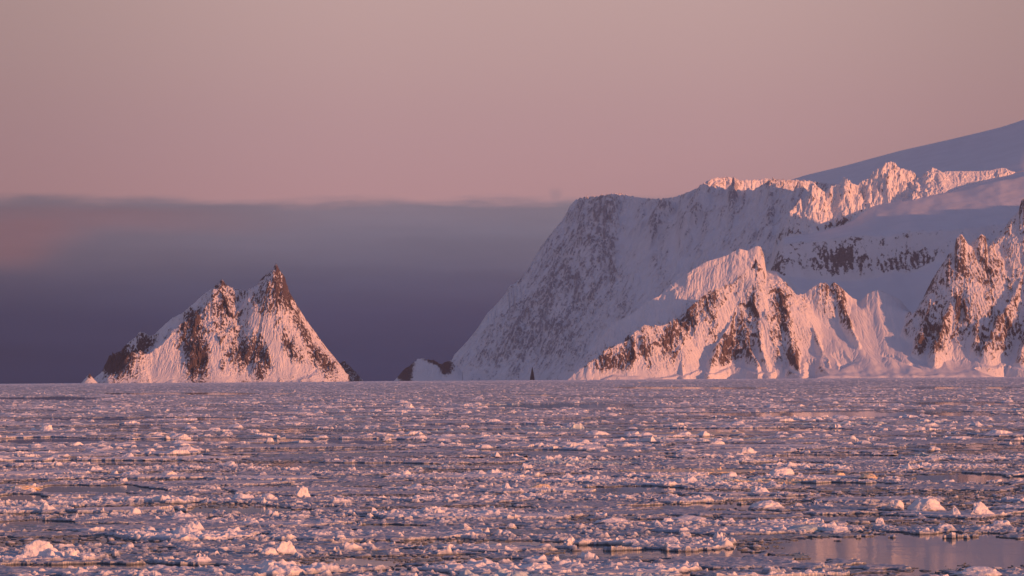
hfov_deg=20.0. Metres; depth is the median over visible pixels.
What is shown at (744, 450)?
ice chunk
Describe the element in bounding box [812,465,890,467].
ice floe
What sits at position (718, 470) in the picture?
ice floe
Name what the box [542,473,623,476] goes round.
ice floe
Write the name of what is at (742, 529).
ice floe
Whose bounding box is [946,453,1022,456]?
ice floe
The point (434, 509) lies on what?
ice floe
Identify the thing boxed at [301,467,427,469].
ice floe
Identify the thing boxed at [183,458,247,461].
ice floe
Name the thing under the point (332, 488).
ice floe
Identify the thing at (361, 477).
ice floe
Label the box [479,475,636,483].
ice floe
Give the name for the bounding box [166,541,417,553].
ice floe
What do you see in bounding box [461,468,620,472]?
ice floe
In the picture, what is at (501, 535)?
ice floe
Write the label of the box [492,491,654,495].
ice floe
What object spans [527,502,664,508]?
ice floe
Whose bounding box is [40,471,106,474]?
ice floe
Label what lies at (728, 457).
ice floe
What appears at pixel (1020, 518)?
ice floe
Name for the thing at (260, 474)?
ice floe
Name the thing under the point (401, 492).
ice floe
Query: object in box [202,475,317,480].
ice floe
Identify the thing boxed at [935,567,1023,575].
ice floe
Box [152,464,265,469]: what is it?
ice floe
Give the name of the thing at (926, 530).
ice floe
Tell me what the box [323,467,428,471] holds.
ice floe
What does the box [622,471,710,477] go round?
ice floe
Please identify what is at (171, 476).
ice floe
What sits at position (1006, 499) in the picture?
ice floe
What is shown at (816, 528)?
ice chunk
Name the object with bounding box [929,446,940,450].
ice chunk
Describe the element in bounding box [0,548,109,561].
ice floe
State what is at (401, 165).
sky
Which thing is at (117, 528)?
ice floe
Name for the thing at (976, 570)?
ice chunk
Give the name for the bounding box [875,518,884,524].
ice chunk
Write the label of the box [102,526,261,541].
ice floe
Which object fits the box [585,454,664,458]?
ice floe
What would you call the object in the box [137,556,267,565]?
ice floe
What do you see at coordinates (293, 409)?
pack ice
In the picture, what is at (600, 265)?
mountain
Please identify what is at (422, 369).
islet
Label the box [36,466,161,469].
ice floe
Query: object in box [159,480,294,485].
ice floe
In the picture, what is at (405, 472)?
ice chunk
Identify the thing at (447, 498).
ice floe
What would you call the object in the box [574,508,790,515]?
ice floe
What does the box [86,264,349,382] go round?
mountain
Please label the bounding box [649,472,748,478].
ice floe
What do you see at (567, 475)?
ice chunk
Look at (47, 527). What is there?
ice floe
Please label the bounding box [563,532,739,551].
ice floe
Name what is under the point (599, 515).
ice floe
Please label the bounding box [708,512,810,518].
ice floe
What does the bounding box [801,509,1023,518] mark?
ice floe
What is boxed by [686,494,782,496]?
ice floe
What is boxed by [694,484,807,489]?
ice floe
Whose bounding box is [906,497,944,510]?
ice chunk
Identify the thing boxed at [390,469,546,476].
ice floe
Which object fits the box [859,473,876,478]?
ice chunk
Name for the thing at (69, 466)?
ice floe
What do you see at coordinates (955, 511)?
ice chunk
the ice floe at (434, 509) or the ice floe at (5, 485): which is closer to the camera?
the ice floe at (434, 509)
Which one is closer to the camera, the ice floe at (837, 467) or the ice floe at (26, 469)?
the ice floe at (837, 467)
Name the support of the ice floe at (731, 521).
on the sea
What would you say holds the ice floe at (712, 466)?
on the sea
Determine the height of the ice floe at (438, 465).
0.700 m
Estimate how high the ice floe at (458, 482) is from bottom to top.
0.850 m
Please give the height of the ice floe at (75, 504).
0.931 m
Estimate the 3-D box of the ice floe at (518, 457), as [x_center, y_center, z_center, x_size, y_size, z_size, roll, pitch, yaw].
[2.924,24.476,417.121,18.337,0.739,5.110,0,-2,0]
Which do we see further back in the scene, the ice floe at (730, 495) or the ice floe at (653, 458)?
the ice floe at (653, 458)
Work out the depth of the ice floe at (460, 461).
396.60 m
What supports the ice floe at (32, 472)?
on the sea
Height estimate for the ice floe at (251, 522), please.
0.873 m
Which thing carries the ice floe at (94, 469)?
on the sea
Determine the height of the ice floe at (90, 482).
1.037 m
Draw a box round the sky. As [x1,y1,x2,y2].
[0,0,1023,383]
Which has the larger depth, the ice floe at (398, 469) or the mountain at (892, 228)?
the mountain at (892, 228)
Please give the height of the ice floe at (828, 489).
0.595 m
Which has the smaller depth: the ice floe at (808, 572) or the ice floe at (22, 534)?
the ice floe at (808, 572)
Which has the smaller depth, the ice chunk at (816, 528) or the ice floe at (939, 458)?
the ice chunk at (816, 528)
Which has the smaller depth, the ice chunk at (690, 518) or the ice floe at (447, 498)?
the ice chunk at (690, 518)
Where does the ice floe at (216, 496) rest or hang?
on the sea
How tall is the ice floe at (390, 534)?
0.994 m
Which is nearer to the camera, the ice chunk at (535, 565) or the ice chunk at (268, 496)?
the ice chunk at (535, 565)
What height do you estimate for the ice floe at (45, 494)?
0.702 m
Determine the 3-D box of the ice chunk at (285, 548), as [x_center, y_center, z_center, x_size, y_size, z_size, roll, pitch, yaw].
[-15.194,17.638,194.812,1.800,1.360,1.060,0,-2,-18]
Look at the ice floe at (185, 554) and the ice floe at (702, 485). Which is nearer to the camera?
the ice floe at (185, 554)
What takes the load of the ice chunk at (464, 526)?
on the sea
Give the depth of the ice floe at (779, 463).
369.54 m
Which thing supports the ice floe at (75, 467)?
on the sea
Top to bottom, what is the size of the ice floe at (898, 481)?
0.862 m
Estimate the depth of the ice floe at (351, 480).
329.17 m
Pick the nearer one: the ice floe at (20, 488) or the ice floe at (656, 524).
the ice floe at (656, 524)
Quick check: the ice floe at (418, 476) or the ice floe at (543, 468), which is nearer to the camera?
the ice floe at (418, 476)
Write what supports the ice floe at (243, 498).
on the sea
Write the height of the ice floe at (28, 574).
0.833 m
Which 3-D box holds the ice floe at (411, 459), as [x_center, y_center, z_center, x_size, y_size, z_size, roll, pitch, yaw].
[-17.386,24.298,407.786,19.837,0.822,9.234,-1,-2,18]
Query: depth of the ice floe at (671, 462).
387.73 m
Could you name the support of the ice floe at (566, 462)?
on the sea
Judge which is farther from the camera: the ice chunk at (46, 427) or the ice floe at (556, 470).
the ice chunk at (46, 427)
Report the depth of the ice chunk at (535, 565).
176.36 m
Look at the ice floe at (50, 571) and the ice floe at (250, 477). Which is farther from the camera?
the ice floe at (250, 477)
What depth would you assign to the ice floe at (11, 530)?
226.67 m
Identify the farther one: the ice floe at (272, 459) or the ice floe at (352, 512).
the ice floe at (272, 459)
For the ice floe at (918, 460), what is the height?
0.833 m
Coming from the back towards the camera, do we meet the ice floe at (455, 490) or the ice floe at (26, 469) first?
the ice floe at (26, 469)
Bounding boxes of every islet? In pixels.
[82,374,96,382]
[339,361,362,380]
[394,358,462,380]
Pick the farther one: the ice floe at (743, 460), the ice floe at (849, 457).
the ice floe at (849, 457)
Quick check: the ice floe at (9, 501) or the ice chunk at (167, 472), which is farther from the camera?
the ice chunk at (167, 472)
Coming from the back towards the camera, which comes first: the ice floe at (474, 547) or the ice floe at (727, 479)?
the ice floe at (727, 479)
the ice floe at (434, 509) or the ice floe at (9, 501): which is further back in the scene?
the ice floe at (9, 501)
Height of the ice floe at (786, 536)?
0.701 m
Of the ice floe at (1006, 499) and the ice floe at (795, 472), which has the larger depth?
the ice floe at (795, 472)
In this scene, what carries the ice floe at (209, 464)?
on the sea
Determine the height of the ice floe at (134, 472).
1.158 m
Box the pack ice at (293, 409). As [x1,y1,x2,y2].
[0,377,1023,461]
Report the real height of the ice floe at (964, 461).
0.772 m
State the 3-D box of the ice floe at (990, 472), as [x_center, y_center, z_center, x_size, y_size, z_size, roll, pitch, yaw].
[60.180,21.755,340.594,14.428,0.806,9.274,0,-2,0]
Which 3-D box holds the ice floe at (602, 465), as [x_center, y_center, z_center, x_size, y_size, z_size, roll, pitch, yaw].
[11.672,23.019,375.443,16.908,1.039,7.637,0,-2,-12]
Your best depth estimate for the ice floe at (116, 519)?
243.72 m
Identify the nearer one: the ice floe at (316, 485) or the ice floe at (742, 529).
the ice floe at (742, 529)
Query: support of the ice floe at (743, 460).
on the sea
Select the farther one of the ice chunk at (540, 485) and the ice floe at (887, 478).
the ice floe at (887, 478)
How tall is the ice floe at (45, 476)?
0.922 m
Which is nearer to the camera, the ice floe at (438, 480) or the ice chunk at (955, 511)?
the ice chunk at (955, 511)
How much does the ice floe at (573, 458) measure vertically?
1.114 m
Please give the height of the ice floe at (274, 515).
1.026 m
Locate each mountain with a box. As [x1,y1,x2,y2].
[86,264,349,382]
[452,177,835,379]
[551,199,1023,379]
[768,161,1023,312]
[792,120,1023,184]
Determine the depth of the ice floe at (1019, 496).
275.51 m
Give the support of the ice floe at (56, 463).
on the sea
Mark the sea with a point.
(932, 552)
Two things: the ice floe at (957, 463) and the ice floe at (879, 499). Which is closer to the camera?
the ice floe at (879, 499)
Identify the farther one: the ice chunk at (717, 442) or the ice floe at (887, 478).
the ice chunk at (717, 442)
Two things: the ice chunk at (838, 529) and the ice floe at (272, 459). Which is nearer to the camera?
the ice chunk at (838, 529)
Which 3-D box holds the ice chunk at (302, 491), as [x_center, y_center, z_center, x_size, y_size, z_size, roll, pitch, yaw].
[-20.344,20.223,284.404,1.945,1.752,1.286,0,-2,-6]
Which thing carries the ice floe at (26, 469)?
on the sea
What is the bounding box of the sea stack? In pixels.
[530,367,534,379]
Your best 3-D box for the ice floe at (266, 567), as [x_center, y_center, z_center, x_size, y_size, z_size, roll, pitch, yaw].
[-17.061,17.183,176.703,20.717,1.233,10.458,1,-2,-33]
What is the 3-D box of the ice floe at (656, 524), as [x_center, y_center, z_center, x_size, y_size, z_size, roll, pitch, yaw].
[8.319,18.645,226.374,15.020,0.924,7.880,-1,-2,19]
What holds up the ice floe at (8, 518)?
on the sea
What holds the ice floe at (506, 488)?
on the sea
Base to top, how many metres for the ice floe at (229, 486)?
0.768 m
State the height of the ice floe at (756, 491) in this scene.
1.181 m
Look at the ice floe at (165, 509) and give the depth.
258.21 m
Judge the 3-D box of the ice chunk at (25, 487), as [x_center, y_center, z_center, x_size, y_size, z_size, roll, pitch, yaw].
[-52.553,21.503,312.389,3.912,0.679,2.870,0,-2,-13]
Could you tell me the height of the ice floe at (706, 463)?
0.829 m
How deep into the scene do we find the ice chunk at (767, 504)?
255.15 m
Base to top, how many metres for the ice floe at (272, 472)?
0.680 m
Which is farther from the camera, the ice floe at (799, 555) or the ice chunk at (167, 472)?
the ice chunk at (167, 472)
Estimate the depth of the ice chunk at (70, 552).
190.81 m
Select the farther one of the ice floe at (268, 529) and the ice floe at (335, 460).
the ice floe at (335, 460)
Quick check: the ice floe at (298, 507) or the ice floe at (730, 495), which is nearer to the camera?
the ice floe at (298, 507)
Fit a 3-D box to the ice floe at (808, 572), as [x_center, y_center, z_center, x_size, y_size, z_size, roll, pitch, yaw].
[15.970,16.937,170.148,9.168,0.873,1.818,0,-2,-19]
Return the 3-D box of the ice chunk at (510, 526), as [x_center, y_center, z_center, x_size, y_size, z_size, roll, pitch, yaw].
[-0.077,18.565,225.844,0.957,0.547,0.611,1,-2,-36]
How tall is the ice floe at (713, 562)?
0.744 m
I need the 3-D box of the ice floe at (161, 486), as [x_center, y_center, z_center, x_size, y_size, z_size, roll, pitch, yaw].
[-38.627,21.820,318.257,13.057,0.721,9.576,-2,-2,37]
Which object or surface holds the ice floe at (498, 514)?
on the sea
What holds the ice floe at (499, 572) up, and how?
on the sea
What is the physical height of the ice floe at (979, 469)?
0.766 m
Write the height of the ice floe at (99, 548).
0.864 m
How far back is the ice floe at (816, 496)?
277.99 m
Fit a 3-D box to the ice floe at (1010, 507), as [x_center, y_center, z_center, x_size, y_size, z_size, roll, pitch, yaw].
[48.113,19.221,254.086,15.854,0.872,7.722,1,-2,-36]
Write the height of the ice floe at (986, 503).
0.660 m
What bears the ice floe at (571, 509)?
on the sea
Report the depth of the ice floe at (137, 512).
251.72 m
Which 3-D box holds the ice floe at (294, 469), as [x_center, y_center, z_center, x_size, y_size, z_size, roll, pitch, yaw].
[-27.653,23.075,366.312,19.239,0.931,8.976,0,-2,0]
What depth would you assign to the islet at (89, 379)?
9062.52 m
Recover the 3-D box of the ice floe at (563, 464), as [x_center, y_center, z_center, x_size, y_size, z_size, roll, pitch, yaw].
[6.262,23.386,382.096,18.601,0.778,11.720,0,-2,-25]
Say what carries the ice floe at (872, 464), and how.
on the sea
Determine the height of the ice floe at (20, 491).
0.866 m
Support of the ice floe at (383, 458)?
on the sea
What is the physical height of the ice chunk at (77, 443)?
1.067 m
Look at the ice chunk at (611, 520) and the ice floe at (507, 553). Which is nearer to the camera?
the ice floe at (507, 553)
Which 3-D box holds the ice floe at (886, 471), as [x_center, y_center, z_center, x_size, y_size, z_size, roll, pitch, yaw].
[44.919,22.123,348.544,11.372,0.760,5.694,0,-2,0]
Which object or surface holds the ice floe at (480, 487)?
on the sea
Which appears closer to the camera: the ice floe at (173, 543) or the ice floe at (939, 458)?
the ice floe at (173, 543)
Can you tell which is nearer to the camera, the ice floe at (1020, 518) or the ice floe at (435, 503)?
the ice floe at (1020, 518)
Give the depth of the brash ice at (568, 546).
263.51 m
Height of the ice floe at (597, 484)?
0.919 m
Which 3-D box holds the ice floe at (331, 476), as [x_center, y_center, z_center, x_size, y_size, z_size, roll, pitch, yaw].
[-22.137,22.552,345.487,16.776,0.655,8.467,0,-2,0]
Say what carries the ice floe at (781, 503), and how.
on the sea
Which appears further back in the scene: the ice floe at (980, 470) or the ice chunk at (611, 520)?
the ice floe at (980, 470)
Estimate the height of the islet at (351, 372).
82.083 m
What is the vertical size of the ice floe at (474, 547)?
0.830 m
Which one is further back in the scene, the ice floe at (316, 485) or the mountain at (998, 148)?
the mountain at (998, 148)
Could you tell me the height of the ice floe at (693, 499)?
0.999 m
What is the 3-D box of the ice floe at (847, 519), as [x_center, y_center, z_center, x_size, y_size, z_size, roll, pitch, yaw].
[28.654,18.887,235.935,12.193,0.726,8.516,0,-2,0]
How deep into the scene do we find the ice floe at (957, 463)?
374.56 m
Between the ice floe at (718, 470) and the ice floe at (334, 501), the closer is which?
the ice floe at (334, 501)
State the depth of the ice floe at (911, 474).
339.97 m
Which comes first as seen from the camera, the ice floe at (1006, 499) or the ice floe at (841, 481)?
the ice floe at (1006, 499)
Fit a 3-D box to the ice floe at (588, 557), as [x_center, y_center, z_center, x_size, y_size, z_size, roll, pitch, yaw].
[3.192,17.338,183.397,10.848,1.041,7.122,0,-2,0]
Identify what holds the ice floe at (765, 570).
on the sea
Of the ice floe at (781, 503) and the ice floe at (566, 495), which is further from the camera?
the ice floe at (566, 495)
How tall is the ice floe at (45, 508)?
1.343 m
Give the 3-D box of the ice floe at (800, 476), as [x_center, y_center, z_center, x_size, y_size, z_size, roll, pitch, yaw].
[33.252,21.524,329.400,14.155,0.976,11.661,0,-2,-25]
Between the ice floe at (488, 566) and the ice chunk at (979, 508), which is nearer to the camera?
the ice floe at (488, 566)
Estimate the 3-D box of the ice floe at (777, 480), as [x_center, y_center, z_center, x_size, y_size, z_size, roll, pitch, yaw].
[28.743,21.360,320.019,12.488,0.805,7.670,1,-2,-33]
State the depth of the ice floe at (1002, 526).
219.05 m
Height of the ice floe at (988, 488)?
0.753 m
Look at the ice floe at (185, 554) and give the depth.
192.50 m
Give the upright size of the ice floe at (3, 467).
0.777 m
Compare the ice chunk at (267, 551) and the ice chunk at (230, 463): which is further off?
the ice chunk at (230, 463)
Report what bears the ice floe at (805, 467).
on the sea
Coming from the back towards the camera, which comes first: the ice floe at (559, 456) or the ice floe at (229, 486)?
the ice floe at (559, 456)
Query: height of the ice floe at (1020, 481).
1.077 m
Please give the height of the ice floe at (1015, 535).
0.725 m
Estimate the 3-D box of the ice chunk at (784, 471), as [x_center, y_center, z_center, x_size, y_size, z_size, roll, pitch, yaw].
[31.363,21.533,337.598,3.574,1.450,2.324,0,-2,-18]
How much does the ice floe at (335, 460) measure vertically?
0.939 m
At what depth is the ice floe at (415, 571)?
173.68 m
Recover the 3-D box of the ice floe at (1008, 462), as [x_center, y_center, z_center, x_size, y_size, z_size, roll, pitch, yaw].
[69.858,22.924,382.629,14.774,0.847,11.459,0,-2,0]
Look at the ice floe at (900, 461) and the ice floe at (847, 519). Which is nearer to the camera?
the ice floe at (847, 519)
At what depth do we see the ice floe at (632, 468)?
364.67 m
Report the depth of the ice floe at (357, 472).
353.47 m
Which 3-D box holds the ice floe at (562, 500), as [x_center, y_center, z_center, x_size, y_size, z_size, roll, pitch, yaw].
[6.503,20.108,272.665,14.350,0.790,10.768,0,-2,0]
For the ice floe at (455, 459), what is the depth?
410.01 m
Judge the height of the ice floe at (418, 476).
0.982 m
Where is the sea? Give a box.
[0,381,1023,575]
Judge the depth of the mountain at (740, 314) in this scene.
9448.35 m
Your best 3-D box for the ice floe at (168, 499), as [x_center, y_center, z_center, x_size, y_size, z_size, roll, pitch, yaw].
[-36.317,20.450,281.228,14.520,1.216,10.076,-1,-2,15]
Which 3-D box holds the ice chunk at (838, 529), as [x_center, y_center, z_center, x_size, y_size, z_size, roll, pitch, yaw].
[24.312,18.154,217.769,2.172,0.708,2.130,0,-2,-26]
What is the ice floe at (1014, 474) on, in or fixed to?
on the sea
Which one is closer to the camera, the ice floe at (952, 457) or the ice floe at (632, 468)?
the ice floe at (632, 468)
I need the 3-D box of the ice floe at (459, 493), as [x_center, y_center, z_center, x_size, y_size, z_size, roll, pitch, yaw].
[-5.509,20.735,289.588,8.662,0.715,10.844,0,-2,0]
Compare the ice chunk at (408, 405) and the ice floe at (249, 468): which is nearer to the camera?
the ice floe at (249, 468)
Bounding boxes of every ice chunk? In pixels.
[7,485,40,489]
[21,540,57,556]
[40,425,52,429]
[64,548,76,556]
[68,442,83,445]
[160,471,177,474]
[174,433,191,439]
[223,461,237,466]
[257,493,277,499]
[260,547,278,555]
[276,541,296,554]
[295,486,310,496]
[382,437,391,440]
[400,470,410,473]
[403,404,414,407]
[458,523,472,530]
[505,523,516,528]
[519,562,550,568]
[528,484,550,487]
[562,473,572,477]
[585,430,610,434]
[592,517,631,523]
[671,515,706,520]
[710,440,724,444]
[740,447,756,453]
[747,500,784,509]
[769,467,793,474]
[787,525,824,531]
[821,526,850,532]
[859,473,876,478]
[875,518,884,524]
[882,499,903,509]
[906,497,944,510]
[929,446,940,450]
[949,566,1001,575]
[950,506,959,514]
[971,501,993,514]
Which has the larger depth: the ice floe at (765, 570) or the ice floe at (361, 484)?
the ice floe at (361, 484)
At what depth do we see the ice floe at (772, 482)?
307.85 m
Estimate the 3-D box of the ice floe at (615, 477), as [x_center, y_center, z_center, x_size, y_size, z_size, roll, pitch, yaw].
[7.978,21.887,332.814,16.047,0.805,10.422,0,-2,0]
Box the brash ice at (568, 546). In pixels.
[0,452,1023,575]
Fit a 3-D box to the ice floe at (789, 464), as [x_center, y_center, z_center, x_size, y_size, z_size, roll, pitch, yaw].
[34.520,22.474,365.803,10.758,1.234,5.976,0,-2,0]
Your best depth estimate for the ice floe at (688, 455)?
414.27 m
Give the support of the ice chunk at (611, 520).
on the sea
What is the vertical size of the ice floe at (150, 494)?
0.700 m
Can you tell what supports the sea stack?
on the sea
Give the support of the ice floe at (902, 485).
on the sea
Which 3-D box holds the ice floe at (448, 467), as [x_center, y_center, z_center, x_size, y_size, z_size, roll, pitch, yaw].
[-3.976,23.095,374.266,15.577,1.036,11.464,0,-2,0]
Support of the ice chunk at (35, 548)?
on the sea
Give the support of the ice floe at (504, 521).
on the sea
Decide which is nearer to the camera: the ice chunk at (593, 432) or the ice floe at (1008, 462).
the ice floe at (1008, 462)
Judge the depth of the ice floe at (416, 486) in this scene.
303.28 m
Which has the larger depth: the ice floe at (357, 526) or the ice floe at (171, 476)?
the ice floe at (171, 476)
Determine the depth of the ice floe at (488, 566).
176.06 m
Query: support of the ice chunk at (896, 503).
on the sea
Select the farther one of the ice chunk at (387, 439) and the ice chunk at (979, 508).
the ice chunk at (387, 439)
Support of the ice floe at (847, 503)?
on the sea
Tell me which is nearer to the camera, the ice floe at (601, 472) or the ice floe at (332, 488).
the ice floe at (332, 488)
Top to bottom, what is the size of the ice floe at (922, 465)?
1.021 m
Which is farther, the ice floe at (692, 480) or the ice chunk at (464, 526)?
the ice floe at (692, 480)
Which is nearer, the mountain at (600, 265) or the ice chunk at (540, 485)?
the ice chunk at (540, 485)
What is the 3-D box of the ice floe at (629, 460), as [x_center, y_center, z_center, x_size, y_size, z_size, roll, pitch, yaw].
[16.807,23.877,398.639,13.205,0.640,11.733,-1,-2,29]
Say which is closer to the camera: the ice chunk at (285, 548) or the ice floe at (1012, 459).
the ice chunk at (285, 548)
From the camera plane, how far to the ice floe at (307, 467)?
378.86 m
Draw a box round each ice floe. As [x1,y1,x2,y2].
[0,462,33,464]
[0,466,36,469]
[0,468,35,471]
[0,470,90,475]
[0,472,132,480]
[0,483,42,486]
[0,483,42,490]
[0,488,45,493]
[0,498,113,504]
[0,500,143,506]
[0,502,73,513]
[0,514,71,521]
[0,522,130,529]
[0,528,50,531]
[0,530,115,537]
[0,542,158,554]
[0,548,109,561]
[0,558,152,575]
[0,572,48,575]
[6,461,97,466]
[19,491,125,496]
[20,464,152,467]
[25,478,163,485]
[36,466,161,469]
[39,466,133,468]
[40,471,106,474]
[42,510,209,523]
[51,523,244,531]
[62,559,398,575]
[63,508,241,516]
[64,467,197,471]
[69,505,178,513]
[82,492,207,497]
[83,495,205,503]
[95,470,230,475]
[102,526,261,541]
[111,550,336,560]
[119,537,349,547]
[120,474,218,478]
[128,486,228,493]
[130,517,352,526]
[133,483,220,488]
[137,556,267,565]
[146,493,278,498]
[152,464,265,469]
[153,479,266,481]
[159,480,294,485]
[160,462,258,465]
[162,522,355,533]
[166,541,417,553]
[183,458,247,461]
[191,484,273,489]
[195,466,306,470]
[195,472,311,475]
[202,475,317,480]
[202,492,389,503]
[220,510,376,520]
[222,485,404,493]
[224,467,345,471]
[227,471,311,473]
[232,509,378,515]
[236,527,493,540]
[248,458,323,460]
[256,490,433,495]
[257,497,432,506]
[266,465,338,467]
[269,481,433,486]
[274,474,385,477]
[276,505,370,511]
[279,484,350,486]
[283,478,410,481]
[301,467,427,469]
[303,521,517,529]
[303,567,458,575]
[307,470,425,475]
[315,458,401,462]
[318,545,481,556]
[319,476,382,478]
[323,458,444,461]
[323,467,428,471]
[329,501,508,507]
[331,455,468,459]
[344,517,573,525]
[371,506,529,515]
[374,509,587,519]
[380,473,528,479]
[381,483,475,490]
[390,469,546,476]
[390,494,536,502]
[397,459,524,463]
[404,458,492,459]
[409,558,702,575]
[411,478,502,481]
[413,464,468,467]
[416,491,498,495]
[418,543,565,552]
[422,463,538,469]
[423,480,586,485]
[425,488,486,492]
[458,569,673,575]
[460,529,691,541]
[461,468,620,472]
[468,485,583,489]
[469,546,670,560]
[477,457,514,459]
[478,527,679,536]
[479,465,589,469]
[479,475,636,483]
[482,482,638,487]
[485,483,595,493]
[487,462,630,466]
[489,456,584,457]
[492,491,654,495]
[493,492,683,499]
[496,454,621,459]
[496,551,646,564]
[505,497,653,504]
[515,475,648,479]
[515,505,655,511]
[518,520,718,530]
[519,459,638,463]
[524,456,590,461]
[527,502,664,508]
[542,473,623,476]
[545,464,662,466]
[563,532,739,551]
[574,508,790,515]
[577,512,713,518]
[584,470,692,473]
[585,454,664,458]
[585,518,828,525]
[589,466,676,470]
[590,476,738,486]
[592,459,682,461]
[620,467,770,472]
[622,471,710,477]
[623,456,691,459]
[628,462,742,465]
[638,477,764,480]
[639,460,723,462]
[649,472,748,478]
[649,495,797,503]
[652,522,865,535]
[652,555,914,570]
[653,464,760,468]
[658,457,792,462]
[663,452,768,457]
[674,483,769,488]
[676,487,815,496]
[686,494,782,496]
[690,566,911,575]
[693,479,809,487]
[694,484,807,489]
[696,455,805,459]
[703,530,873,541]
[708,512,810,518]
[714,569,852,575]
[722,479,818,482]
[734,465,829,470]
[737,502,790,504]
[743,552,810,558]
[750,473,860,479]
[753,462,816,467]
[755,471,826,472]
[761,461,833,466]
[782,503,884,510]
[789,516,931,522]
[790,457,943,461]
[792,456,890,459]
[800,479,882,483]
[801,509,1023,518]
[803,501,912,504]
[805,494,870,498]
[808,463,912,471]
[808,482,998,488]
[811,459,917,463]
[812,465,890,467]
[813,496,962,502]
[816,488,895,490]
[822,476,919,481]
[833,463,905,466]
[841,469,931,472]
[849,472,950,475]
[870,520,1023,533]
[881,485,1020,490]
[883,479,983,483]
[893,462,1011,468]
[895,455,1018,459]
[903,462,1001,464]
[904,501,1023,505]
[904,527,942,534]
[906,458,942,461]
[914,452,948,455]
[921,459,993,462]
[922,467,1023,470]
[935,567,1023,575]
[938,470,1022,471]
[943,496,1023,502]
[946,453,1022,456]
[959,471,1023,474]
[971,504,1023,509]
[989,460,1023,463]
[994,457,1023,460]
[996,531,1023,538]
[1002,473,1023,476]
[1003,494,1023,497]
[1005,517,1023,520]
[1009,478,1023,483]
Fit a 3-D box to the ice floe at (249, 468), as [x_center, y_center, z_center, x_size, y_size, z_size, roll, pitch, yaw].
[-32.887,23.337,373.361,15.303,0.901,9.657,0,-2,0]
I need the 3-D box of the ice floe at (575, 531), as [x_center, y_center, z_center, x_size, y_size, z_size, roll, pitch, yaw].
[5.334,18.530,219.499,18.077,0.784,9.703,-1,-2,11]
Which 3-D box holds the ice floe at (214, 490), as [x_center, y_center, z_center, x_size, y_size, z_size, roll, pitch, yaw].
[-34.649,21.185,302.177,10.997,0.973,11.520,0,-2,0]
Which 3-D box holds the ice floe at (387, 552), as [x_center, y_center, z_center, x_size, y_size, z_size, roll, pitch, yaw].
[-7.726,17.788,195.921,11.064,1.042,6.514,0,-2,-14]
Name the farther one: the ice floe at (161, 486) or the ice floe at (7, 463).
the ice floe at (7, 463)
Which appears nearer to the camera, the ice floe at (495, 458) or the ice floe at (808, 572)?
the ice floe at (808, 572)
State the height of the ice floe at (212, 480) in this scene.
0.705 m
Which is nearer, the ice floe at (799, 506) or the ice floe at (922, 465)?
the ice floe at (799, 506)
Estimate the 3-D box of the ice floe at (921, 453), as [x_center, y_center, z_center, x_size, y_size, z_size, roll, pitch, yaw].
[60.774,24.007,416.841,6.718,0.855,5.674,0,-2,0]
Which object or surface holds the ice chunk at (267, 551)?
on the sea
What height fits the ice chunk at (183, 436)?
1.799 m

